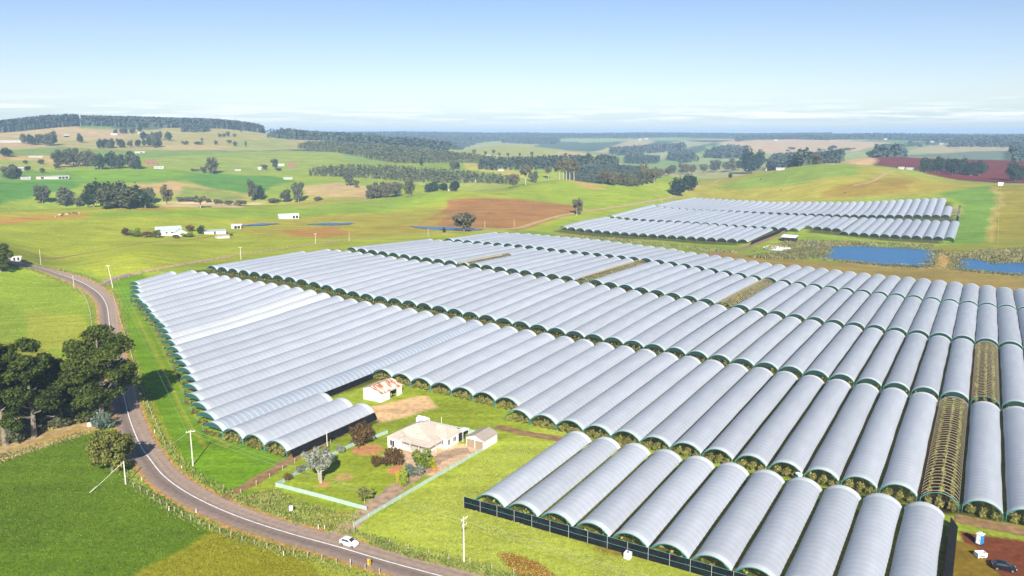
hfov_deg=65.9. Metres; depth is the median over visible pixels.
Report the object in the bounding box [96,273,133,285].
side road junction
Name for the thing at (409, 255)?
polytunnel
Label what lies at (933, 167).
cypress tree
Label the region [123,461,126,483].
power pole
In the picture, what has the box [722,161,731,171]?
gum tree
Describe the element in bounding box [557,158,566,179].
gum tree
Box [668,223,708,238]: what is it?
polytunnel
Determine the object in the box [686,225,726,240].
polytunnel
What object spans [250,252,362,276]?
polytunnel
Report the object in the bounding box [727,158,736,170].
gum tree
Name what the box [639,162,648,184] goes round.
gum tree
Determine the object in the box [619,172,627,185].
gum tree
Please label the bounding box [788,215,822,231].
polytunnel
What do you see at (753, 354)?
polytunnel
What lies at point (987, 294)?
polytunnel
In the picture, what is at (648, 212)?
polytunnel
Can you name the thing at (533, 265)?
polytunnel
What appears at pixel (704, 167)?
gum tree
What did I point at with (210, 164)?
gum tree
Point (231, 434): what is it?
berry bush
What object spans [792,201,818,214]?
polytunnel
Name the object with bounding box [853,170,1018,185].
hill track
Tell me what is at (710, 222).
polytunnel
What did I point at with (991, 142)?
wood
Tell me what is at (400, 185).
gum tree
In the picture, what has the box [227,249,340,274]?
polytunnel
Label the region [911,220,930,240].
polytunnel
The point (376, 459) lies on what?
shrub
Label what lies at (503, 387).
polytunnel
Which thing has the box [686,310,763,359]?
polytunnel
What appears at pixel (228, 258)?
wire fence
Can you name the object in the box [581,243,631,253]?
polytunnel
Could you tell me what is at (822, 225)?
polytunnel
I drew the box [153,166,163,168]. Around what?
farmhouse
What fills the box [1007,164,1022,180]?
cypress tree
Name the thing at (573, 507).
polytunnel
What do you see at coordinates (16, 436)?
bush
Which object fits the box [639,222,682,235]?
polytunnel
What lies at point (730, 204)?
polytunnel
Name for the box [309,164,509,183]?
plantation
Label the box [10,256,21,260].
trailer
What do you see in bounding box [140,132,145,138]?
cypress tree
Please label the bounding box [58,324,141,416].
tree
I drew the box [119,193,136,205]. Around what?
gum tree
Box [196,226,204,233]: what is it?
cypress tree
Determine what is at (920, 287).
polytunnel
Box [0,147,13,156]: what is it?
cypress tree
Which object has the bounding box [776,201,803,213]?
polytunnel
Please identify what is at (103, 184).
cypress tree
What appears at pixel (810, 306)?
polytunnel
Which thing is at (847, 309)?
polytunnel
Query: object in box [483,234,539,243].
polytunnel
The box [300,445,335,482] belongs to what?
garden tree
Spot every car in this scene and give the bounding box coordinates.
[339,536,358,547]
[991,559,1016,572]
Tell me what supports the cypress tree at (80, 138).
on the ground at (32, 229)
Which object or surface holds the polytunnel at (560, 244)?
on the ground at (32, 229)
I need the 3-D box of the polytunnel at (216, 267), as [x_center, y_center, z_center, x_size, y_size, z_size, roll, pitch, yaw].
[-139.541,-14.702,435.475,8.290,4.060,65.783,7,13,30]
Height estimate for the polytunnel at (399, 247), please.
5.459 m
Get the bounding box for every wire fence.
[66,282,91,338]
[112,292,164,442]
[118,239,339,279]
[126,478,379,574]
[240,439,330,491]
[354,531,513,572]
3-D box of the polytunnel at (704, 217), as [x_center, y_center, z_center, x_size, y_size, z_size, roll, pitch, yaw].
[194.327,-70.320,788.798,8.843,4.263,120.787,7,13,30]
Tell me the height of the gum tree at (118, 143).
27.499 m
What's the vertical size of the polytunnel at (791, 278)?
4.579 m
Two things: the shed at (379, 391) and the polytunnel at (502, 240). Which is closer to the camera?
the shed at (379, 391)
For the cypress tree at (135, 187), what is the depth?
705.96 m
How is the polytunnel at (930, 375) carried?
on the ground at (32, 229)
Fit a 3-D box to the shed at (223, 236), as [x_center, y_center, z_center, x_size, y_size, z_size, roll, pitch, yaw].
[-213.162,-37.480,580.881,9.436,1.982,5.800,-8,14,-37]
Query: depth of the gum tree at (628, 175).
984.28 m
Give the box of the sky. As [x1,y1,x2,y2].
[0,0,1023,133]
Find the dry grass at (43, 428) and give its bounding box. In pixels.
[0,410,98,445]
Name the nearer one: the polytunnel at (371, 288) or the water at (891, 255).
the polytunnel at (371, 288)
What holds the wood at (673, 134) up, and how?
on the ground at (32, 229)
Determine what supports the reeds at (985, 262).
on the ground at (32, 229)
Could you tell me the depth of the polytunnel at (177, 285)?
370.71 m
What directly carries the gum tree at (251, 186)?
on the ground at (32, 229)
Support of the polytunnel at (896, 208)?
on the ground at (32, 229)
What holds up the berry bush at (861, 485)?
on the ground at (32, 229)
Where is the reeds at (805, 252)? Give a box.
[747,244,829,259]
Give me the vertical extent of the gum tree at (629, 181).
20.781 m
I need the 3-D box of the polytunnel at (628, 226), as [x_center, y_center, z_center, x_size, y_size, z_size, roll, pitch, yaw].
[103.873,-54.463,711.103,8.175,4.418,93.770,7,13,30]
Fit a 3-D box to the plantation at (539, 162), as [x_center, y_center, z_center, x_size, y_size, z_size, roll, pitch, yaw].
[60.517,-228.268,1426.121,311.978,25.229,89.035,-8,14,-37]
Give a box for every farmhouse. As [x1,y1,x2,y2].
[20,177,30,179]
[144,161,156,164]
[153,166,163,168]
[154,225,181,235]
[287,163,295,166]
[386,415,469,454]
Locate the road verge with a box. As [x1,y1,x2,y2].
[9,261,489,575]
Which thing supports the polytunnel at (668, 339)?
on the ground at (32, 229)
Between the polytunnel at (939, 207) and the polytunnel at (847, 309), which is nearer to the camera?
the polytunnel at (847, 309)
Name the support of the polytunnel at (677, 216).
on the ground at (32, 229)
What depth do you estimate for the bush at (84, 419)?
219.70 m
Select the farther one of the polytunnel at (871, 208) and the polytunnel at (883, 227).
the polytunnel at (871, 208)
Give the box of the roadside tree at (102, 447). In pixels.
[83,430,136,471]
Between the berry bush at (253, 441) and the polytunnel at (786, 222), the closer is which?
the berry bush at (253, 441)
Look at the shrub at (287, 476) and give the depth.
183.99 m
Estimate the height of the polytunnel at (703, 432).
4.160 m
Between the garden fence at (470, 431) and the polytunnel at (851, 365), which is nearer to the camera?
the garden fence at (470, 431)
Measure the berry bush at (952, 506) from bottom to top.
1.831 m
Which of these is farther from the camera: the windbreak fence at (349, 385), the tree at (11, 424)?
the windbreak fence at (349, 385)
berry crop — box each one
[138,302,1022,515]
[206,248,1009,407]
[460,255,995,507]
[481,447,761,575]
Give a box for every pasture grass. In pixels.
[0,270,89,359]
[0,437,207,575]
[141,529,375,575]
[385,445,675,575]
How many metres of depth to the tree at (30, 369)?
204.81 m
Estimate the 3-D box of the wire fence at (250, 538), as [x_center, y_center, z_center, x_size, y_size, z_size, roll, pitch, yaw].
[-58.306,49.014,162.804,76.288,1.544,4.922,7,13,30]
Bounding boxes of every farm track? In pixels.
[0,422,93,452]
[32,232,234,258]
[222,418,362,499]
[494,425,624,449]
[707,229,787,255]
[955,514,1023,535]
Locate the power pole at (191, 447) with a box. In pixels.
[186,430,193,465]
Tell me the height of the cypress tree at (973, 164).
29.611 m
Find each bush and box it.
[0,430,25,442]
[7,419,30,433]
[23,416,43,427]
[44,414,66,426]
[52,412,74,423]
[52,414,72,425]
[56,419,70,426]
[72,407,98,422]
[175,196,184,200]
[183,196,192,200]
[213,200,223,203]
[224,200,233,204]
[228,431,234,438]
[233,200,244,204]
[249,439,256,444]
[267,198,280,201]
[277,445,283,452]
[365,190,373,198]
[707,452,714,459]
[716,454,723,461]
[747,463,754,469]
[774,465,781,471]
[817,477,825,483]
[845,479,853,486]
[856,482,865,488]
[865,487,872,493]
[894,493,900,498]
[934,499,943,507]
[946,503,955,511]
[965,506,974,512]
[978,510,985,517]
[990,513,998,520]
[1009,517,1017,523]
[1011,513,1020,520]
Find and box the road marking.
[14,261,440,575]
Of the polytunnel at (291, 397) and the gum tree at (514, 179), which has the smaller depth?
the polytunnel at (291, 397)
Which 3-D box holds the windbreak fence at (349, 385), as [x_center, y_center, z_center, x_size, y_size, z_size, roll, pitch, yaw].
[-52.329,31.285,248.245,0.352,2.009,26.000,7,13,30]
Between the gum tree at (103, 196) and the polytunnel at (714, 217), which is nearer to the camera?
the gum tree at (103, 196)
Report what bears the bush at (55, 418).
on the ground at (32, 229)
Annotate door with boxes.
[467,438,473,447]
[475,440,482,449]
[976,535,980,544]
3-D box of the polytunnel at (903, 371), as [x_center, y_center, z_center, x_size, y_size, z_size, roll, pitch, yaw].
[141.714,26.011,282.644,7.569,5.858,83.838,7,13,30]
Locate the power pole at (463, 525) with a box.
[461,515,467,561]
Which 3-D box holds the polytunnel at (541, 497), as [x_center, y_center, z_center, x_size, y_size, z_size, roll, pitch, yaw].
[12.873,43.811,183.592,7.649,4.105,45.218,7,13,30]
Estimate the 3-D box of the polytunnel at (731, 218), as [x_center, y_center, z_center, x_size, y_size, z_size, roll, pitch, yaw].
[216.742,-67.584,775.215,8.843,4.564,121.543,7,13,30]
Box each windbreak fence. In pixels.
[291,413,376,457]
[325,374,372,395]
[463,496,748,575]
[751,224,787,243]
[943,518,957,575]
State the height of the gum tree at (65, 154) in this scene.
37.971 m
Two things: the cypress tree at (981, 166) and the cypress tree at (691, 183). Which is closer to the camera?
the cypress tree at (691, 183)
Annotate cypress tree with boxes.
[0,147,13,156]
[14,168,21,178]
[26,134,31,144]
[28,135,36,144]
[50,129,57,144]
[76,133,83,142]
[80,178,100,206]
[94,153,107,169]
[95,181,113,187]
[96,139,102,148]
[104,151,116,168]
[106,184,126,206]
[118,152,125,167]
[124,151,138,168]
[128,182,140,206]
[132,156,141,167]
[133,189,141,207]
[135,139,140,145]
[136,192,154,207]
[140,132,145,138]
[155,137,162,146]
[164,131,172,140]
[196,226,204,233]
[254,185,264,199]
[424,182,431,191]
[429,182,435,191]
[438,183,447,190]
[449,181,458,191]
[668,176,686,195]
[683,174,697,190]
[738,145,756,173]
[755,149,766,170]
[919,157,932,171]
[930,160,936,171]
[932,159,939,171]
[935,156,945,171]
[944,158,951,171]
[947,161,958,174]
[951,158,958,170]
[957,156,967,170]
[958,161,965,174]
[965,160,974,175]
[965,161,977,175]
[975,160,988,175]
[1005,161,1022,180]
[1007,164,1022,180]
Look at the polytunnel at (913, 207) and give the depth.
821.33 m
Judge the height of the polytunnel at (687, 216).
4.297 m
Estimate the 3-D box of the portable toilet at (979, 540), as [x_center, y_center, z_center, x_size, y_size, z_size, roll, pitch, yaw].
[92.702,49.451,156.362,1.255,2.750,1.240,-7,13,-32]
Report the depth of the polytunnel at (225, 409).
255.38 m
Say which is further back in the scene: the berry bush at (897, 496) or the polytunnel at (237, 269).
the polytunnel at (237, 269)
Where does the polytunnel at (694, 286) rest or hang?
on the ground at (32, 229)
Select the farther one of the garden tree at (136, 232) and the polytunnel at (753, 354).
the garden tree at (136, 232)
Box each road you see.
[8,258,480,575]
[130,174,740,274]
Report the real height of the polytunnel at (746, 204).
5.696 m
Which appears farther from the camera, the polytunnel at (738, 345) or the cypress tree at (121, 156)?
the cypress tree at (121, 156)
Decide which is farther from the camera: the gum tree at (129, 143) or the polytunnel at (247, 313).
the gum tree at (129, 143)
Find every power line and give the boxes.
[113,266,184,412]
[188,430,463,519]
[466,516,646,575]
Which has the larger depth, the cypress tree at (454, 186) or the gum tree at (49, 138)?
the gum tree at (49, 138)
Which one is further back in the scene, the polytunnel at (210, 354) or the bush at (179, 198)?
the bush at (179, 198)
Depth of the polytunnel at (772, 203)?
896.67 m
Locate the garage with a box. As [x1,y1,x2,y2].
[465,427,497,449]
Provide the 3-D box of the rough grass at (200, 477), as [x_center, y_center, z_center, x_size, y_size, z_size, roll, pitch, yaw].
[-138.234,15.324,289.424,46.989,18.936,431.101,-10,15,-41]
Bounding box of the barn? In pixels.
[278,213,298,218]
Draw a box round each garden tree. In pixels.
[120,227,127,235]
[127,228,140,236]
[185,225,194,231]
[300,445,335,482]
[348,420,374,447]
[356,486,373,503]
[383,444,404,466]
[410,448,434,467]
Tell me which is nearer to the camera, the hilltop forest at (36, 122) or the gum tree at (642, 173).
the gum tree at (642, 173)
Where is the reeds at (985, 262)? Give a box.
[952,257,1023,273]
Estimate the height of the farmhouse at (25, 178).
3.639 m
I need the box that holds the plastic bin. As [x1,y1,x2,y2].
[974,550,987,558]
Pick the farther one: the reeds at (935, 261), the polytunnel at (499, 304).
the reeds at (935, 261)
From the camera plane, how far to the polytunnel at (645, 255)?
498.39 m
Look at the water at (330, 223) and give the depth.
695.78 m
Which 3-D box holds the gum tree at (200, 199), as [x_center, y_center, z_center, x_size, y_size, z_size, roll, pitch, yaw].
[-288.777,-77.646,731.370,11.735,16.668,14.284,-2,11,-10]
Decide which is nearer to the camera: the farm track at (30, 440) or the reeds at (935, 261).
the farm track at (30, 440)
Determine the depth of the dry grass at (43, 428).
214.71 m
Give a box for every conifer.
[395,471,398,482]
[398,465,408,486]
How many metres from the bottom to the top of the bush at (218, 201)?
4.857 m
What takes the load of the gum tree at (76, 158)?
on the ground at (32, 229)
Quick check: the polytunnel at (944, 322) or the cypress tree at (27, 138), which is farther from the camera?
the cypress tree at (27, 138)
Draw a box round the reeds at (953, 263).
[943,255,1023,276]
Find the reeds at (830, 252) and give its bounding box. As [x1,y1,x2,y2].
[823,244,936,265]
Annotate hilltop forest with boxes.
[0,113,79,132]
[80,115,265,132]
[180,123,210,132]
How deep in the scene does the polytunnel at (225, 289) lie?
353.94 m
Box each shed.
[0,140,20,142]
[36,176,47,178]
[48,175,68,178]
[203,229,225,233]
[215,235,228,237]
[231,224,241,228]
[363,378,402,402]
[781,234,798,241]
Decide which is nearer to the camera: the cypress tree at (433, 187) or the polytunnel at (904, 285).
the polytunnel at (904, 285)
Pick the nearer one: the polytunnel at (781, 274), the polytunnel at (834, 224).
the polytunnel at (781, 274)
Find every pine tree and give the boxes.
[0,242,13,271]
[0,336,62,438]
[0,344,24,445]
[22,356,68,420]
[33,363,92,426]
[67,374,109,405]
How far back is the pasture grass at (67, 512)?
167.84 m
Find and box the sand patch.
[764,245,790,250]
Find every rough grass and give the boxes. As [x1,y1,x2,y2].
[0,429,89,463]
[8,256,529,575]
[9,263,386,575]
[251,489,361,524]
[367,538,520,575]
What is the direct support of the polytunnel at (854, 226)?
on the ground at (32, 229)
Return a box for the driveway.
[329,447,470,536]
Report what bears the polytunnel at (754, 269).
on the ground at (32, 229)
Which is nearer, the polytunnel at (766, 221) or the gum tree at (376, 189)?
the polytunnel at (766, 221)
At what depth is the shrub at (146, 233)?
565.36 m
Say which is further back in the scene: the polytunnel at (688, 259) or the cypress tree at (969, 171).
the cypress tree at (969, 171)
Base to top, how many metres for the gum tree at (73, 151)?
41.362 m
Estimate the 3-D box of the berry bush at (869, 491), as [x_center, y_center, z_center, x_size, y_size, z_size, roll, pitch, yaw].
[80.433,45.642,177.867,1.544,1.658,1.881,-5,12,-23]
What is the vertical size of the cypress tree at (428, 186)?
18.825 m
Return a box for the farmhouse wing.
[173,228,186,235]
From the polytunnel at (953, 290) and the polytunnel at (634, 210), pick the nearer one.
the polytunnel at (953, 290)
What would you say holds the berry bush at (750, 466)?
on the ground at (32, 229)
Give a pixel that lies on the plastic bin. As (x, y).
(978, 554)
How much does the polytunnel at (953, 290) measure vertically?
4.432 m
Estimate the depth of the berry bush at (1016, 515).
165.35 m
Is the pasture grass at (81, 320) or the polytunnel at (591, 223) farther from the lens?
the polytunnel at (591, 223)
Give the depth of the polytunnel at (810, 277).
452.97 m
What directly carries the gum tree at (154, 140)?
on the ground at (32, 229)
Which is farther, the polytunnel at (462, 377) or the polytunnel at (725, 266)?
the polytunnel at (725, 266)
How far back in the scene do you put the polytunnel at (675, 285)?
404.77 m
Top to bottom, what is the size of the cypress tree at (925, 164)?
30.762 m
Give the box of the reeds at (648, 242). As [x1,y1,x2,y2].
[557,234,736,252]
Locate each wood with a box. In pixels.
[266,127,329,139]
[286,129,499,147]
[322,131,639,138]
[336,134,463,150]
[501,136,560,143]
[595,154,618,164]
[602,132,832,137]
[608,141,686,155]
[623,154,660,163]
[666,148,698,162]
[702,144,747,158]
[735,134,833,141]
[767,147,845,170]
[832,132,1023,141]
[872,143,907,157]
[947,138,1023,147]
[1006,141,1023,160]
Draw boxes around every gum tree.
[0,166,13,178]
[2,166,16,178]
[19,134,26,142]
[33,184,50,202]
[35,134,41,144]
[36,159,44,163]
[42,133,52,145]
[50,149,65,165]
[53,163,60,169]
[55,186,75,205]
[59,149,71,166]
[65,147,78,165]
[72,153,82,166]
[72,196,82,206]
[79,150,89,166]
[81,149,92,165]
[87,153,98,168]
[94,191,117,208]
[95,188,120,207]
[96,186,114,197]
[106,180,128,188]
[112,154,121,168]
[116,139,123,146]
[116,157,122,167]
[117,188,141,208]
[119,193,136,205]
[124,154,136,168]
[126,140,132,147]
[145,187,155,199]
[151,138,156,147]
[159,184,172,203]
[194,195,205,207]
[204,157,218,173]
[246,178,257,200]
[270,159,277,166]
[279,189,290,202]
[290,182,303,202]
[343,172,353,185]
[353,180,359,187]
[370,182,381,197]
[381,187,390,197]
[382,182,397,197]
[393,182,401,195]
[393,184,400,195]
[401,179,415,196]
[452,212,476,231]
[506,173,519,187]
[519,163,531,184]
[528,170,538,181]
[544,166,551,179]
[554,162,564,179]
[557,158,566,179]
[562,158,572,179]
[566,159,575,179]
[569,160,579,177]
[572,198,582,213]
[598,169,607,181]
[608,171,616,183]
[611,176,617,185]
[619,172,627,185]
[623,172,629,183]
[626,175,631,184]
[630,173,636,184]
[634,173,640,184]
[636,171,646,184]
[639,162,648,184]
[651,168,658,176]
[658,168,664,176]
[664,166,671,173]
[671,165,676,172]
[678,162,688,172]
[688,164,695,173]
[699,164,708,171]
[709,159,721,171]
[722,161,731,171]
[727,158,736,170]
[810,153,822,163]
[866,151,874,157]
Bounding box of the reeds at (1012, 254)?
[940,247,1023,261]
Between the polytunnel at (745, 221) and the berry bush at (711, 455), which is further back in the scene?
the polytunnel at (745, 221)
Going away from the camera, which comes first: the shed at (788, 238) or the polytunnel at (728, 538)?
the polytunnel at (728, 538)
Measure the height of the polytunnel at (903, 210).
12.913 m
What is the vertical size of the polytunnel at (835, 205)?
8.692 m
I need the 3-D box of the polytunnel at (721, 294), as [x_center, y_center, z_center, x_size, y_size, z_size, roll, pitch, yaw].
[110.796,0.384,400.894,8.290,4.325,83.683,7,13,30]
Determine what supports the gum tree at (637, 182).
on the ground at (32, 229)
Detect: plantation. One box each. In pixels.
[297,141,492,163]
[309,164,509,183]
[477,154,597,170]
[573,163,640,181]
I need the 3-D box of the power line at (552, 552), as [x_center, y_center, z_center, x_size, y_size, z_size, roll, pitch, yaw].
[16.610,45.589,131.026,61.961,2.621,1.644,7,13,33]
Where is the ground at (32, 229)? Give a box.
[0,125,1023,575]
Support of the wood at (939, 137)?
on the ground at (32, 229)
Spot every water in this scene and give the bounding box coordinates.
[242,223,278,225]
[312,223,351,224]
[410,226,478,230]
[823,246,935,265]
[955,258,1023,274]
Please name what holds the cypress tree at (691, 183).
on the ground at (32, 229)
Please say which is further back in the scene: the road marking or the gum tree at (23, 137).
the gum tree at (23, 137)
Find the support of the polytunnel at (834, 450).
on the ground at (32, 229)
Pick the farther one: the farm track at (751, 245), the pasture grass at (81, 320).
the farm track at (751, 245)
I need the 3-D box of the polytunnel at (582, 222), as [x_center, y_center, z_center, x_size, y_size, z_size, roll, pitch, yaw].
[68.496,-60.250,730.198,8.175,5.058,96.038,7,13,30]
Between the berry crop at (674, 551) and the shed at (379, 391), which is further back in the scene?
the shed at (379, 391)
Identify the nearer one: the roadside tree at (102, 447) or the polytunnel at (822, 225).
the roadside tree at (102, 447)
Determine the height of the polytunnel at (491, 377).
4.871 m
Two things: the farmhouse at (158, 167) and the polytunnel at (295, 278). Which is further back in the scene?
the farmhouse at (158, 167)
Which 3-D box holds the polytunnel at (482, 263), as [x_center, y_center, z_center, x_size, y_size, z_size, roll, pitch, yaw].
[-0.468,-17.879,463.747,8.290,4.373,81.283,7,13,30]
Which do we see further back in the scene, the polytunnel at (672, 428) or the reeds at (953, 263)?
the reeds at (953, 263)
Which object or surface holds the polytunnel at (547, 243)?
on the ground at (32, 229)
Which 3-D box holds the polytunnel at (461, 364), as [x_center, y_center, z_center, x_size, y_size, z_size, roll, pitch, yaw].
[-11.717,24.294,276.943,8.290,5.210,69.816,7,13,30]
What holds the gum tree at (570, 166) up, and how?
on the ground at (32, 229)
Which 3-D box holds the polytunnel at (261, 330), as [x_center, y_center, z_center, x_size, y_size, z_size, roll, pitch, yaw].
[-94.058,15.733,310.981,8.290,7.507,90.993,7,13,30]
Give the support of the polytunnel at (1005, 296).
on the ground at (32, 229)
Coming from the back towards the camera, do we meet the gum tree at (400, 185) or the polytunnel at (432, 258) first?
the gum tree at (400, 185)
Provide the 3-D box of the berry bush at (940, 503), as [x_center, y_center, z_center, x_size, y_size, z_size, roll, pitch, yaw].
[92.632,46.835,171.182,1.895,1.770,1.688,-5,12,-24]
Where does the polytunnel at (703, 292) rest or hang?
on the ground at (32, 229)
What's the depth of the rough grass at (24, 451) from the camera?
204.38 m
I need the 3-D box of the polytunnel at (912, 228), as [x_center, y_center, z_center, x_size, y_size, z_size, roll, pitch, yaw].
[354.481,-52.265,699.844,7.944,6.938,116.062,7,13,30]
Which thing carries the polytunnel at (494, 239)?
on the ground at (32, 229)
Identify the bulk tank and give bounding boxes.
[623,550,631,559]
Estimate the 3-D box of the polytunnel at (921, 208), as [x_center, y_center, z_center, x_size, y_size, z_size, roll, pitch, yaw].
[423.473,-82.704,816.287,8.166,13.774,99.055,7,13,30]
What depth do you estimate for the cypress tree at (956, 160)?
1162.27 m
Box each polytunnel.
[126,273,218,298]
[127,271,175,286]
[129,270,196,291]
[131,271,207,292]
[131,275,229,307]
[137,277,241,309]
[140,279,253,317]
[142,281,265,322]
[149,283,277,325]
[154,285,290,326]
[157,287,303,332]
[159,289,316,338]
[159,292,329,345]
[164,296,343,353]
[166,298,357,361]
[168,301,371,365]
[175,303,386,376]
[178,305,401,383]
[178,308,417,390]
[181,310,433,401]
[187,313,449,410]
[191,316,465,421]
[199,320,482,436]
[207,251,305,269]
[217,249,330,273]
[217,392,332,444]
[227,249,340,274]
[236,250,351,277]
[238,397,352,451]
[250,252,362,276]
[258,253,373,281]
[262,403,374,454]
[273,255,384,280]
[284,256,395,283]
[296,258,407,285]
[308,259,418,287]
[321,261,431,293]
[331,263,443,295]
[344,264,455,296]
[347,239,431,250]
[357,239,441,251]
[360,266,468,302]
[365,240,451,254]
[371,267,481,303]
[372,323,500,375]
[378,241,461,255]
[385,269,494,303]
[388,242,471,255]
[391,326,517,383]
[399,243,482,257]
[399,271,508,309]
[407,329,536,389]
[408,244,493,261]
[414,273,521,312]
[419,245,503,260]
[427,333,554,393]
[429,275,535,310]
[433,246,514,264]
[444,232,496,240]
[445,247,525,263]
[447,277,550,316]
[448,336,573,400]
[453,232,508,241]
[456,248,536,265]
[460,278,564,317]
[463,233,519,242]
[469,249,548,267]
[471,339,593,406]
[473,233,531,243]
[475,431,591,507]
[476,280,579,320]
[480,251,559,268]
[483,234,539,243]
[493,235,549,244]
[493,252,571,270]
[493,342,614,405]
[495,282,594,325]
[503,236,559,245]
[505,345,634,421]
[507,253,583,271]
[508,437,620,516]
[512,285,610,329]
[514,237,569,246]
[519,254,595,273]
[525,237,579,247]
[529,287,625,330]
[530,349,656,430]
[533,255,607,275]
[535,238,589,248]
[536,443,650,526]
[546,239,599,250]
[546,257,620,278]
[547,290,641,335]
[555,352,678,431]
[558,240,610,251]
[559,217,609,228]
[560,258,633,279]
[565,293,658,338]
[567,218,617,231]
[570,242,621,252]
[571,449,682,536]
[575,260,645,281]
[576,219,624,230]
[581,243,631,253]
[583,356,700,437]
[584,295,674,341]
[585,219,633,231]
[588,261,659,283]
[593,220,640,233]
[593,244,642,255]
[602,220,649,234]
[603,263,673,286]
[604,246,654,256]
[604,298,691,343]
[607,204,656,217]
[611,359,724,443]
[612,221,656,233]
[612,455,714,546]
[615,206,663,218]
[616,247,664,257]
[619,265,686,288]
[621,221,665,234]
[623,207,671,218]
[624,301,709,348]
[629,221,673,235]
[629,248,676,259]
[632,208,678,219]
[634,267,700,291]
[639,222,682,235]
[640,250,684,260]
[640,363,748,449]
[641,208,686,219]
[643,304,726,350]
[648,209,694,220]
[648,222,690,235]
[649,269,714,294]
[651,462,748,563]
[654,252,696,262]
[656,197,696,205]
[657,223,699,238]
[658,210,701,221]
[663,198,702,206]
[664,307,744,355]
[666,210,709,221]
[666,272,728,297]
[667,253,708,264]
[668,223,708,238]
[670,367,772,455]
[671,198,708,207]
[675,210,718,222]
[677,224,716,237]
[678,198,715,208]
[680,255,720,266]
[682,274,743,301]
[683,211,726,223]
[684,199,721,209]
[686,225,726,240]
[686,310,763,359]
[688,469,784,570]
[693,199,728,209]
[693,211,735,223]
[694,257,733,268]
[696,225,734,240]
[698,199,735,210]
[699,276,757,304]
[702,211,742,224]
[702,371,797,462]
[706,200,741,210]
[706,226,744,241]
[708,259,745,271]
[708,313,781,361]
[712,212,751,224]
[713,200,748,210]
[716,279,772,306]
[717,226,753,242]
[719,200,755,211]
[721,212,760,225]
[721,260,758,273]
[727,201,762,211]
[727,227,762,240]
[731,317,801,367]
[732,213,769,225]
[732,281,788,310]
[733,375,823,467]
[735,262,771,276]
[735,477,821,575]
[736,201,768,211]
[737,228,772,243]
[740,213,777,226]
[744,201,775,211]
[748,264,785,278]
[750,214,786,226]
[750,283,803,313]
[751,201,782,212]
[754,319,821,371]
[759,201,789,212]
[761,214,795,227]
[761,264,800,281]
[767,379,850,472]
[768,201,796,212]
[768,285,819,317]
[770,214,804,228]
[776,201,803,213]
[777,322,841,375]
[778,215,813,229]
[778,266,814,283]
[784,201,811,213]
[785,485,860,575]
[787,287,835,320]
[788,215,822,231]
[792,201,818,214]
[793,268,828,285]
[801,201,826,214]
[802,325,862,381]
[804,216,830,228]
[804,383,878,484]
[805,289,852,321]
[807,269,841,287]
[808,201,833,215]
[812,216,839,229]
[817,201,841,214]
[823,271,856,289]
[824,201,848,216]
[824,217,848,231]
[825,291,868,324]
[829,327,882,386]
[831,217,857,230]
[833,201,856,215]
[837,493,901,575]
[839,273,870,292]
[840,217,867,235]
[840,387,907,492]
[841,201,863,216]
[845,293,886,328]
[851,201,871,217]
[851,217,875,234]
[856,274,885,293]
[856,330,904,391]
[859,218,884,234]
[860,200,879,216]
[864,295,903,331]
[867,200,887,217]
[869,218,893,235]
[872,275,900,295]
[876,200,895,217]
[879,218,902,237]
[880,392,937,501]
[883,333,926,391]
[885,199,903,216]
[885,297,921,336]
[889,277,915,296]
[889,501,944,575]
[890,219,911,236]
[894,199,912,216]
[900,219,921,238]
[903,198,920,217]
[905,278,930,300]
[907,298,939,339]
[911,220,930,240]
[911,335,949,397]
[912,198,928,218]
[919,396,967,511]
[922,220,939,238]
[923,198,937,215]
[923,280,946,303]
[929,300,958,339]
[931,198,945,217]
[932,220,949,240]
[940,206,952,218]
[940,338,973,402]
[941,281,962,302]
[943,221,959,240]
[950,206,960,217]
[952,302,977,343]
[959,283,978,306]
[961,401,1002,519]
[970,341,999,408]
[975,304,998,345]
[978,285,996,307]
[996,287,1016,310]
[997,306,1022,349]
[999,344,1023,406]
[1002,406,1023,521]
[1013,289,1023,309]
[1017,308,1023,348]
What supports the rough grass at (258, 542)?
on the ground at (32, 229)
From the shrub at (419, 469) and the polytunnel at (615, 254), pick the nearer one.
the shrub at (419, 469)
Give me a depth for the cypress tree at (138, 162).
1185.09 m
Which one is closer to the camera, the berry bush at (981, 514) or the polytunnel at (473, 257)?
the berry bush at (981, 514)
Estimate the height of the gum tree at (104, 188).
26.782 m
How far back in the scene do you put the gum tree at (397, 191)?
1017.97 m
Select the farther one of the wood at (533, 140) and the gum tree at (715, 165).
the wood at (533, 140)
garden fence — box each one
[275,483,366,509]
[276,430,387,486]
[353,448,481,526]
[437,422,475,433]
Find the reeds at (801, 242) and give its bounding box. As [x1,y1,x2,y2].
[748,239,933,252]
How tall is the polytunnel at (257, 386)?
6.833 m
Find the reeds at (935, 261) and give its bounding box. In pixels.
[813,242,946,268]
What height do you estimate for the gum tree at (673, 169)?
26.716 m
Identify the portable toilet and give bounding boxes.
[795,472,802,476]
[975,531,984,545]
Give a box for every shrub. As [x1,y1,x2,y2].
[89,410,115,428]
[140,231,151,236]
[152,230,160,237]
[180,232,194,236]
[282,472,291,479]
[296,464,305,472]
[336,445,345,452]
[370,455,383,466]
[402,463,415,475]
[413,464,424,474]
[430,457,435,468]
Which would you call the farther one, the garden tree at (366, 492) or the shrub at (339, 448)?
the shrub at (339, 448)
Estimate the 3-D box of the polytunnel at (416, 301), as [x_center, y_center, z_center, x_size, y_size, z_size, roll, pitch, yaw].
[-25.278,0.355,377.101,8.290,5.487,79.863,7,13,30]
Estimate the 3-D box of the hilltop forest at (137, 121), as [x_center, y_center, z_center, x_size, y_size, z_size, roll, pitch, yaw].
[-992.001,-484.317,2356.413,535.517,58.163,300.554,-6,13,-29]
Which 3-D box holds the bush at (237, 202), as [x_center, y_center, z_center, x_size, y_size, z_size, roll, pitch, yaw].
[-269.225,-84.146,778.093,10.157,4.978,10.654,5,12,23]

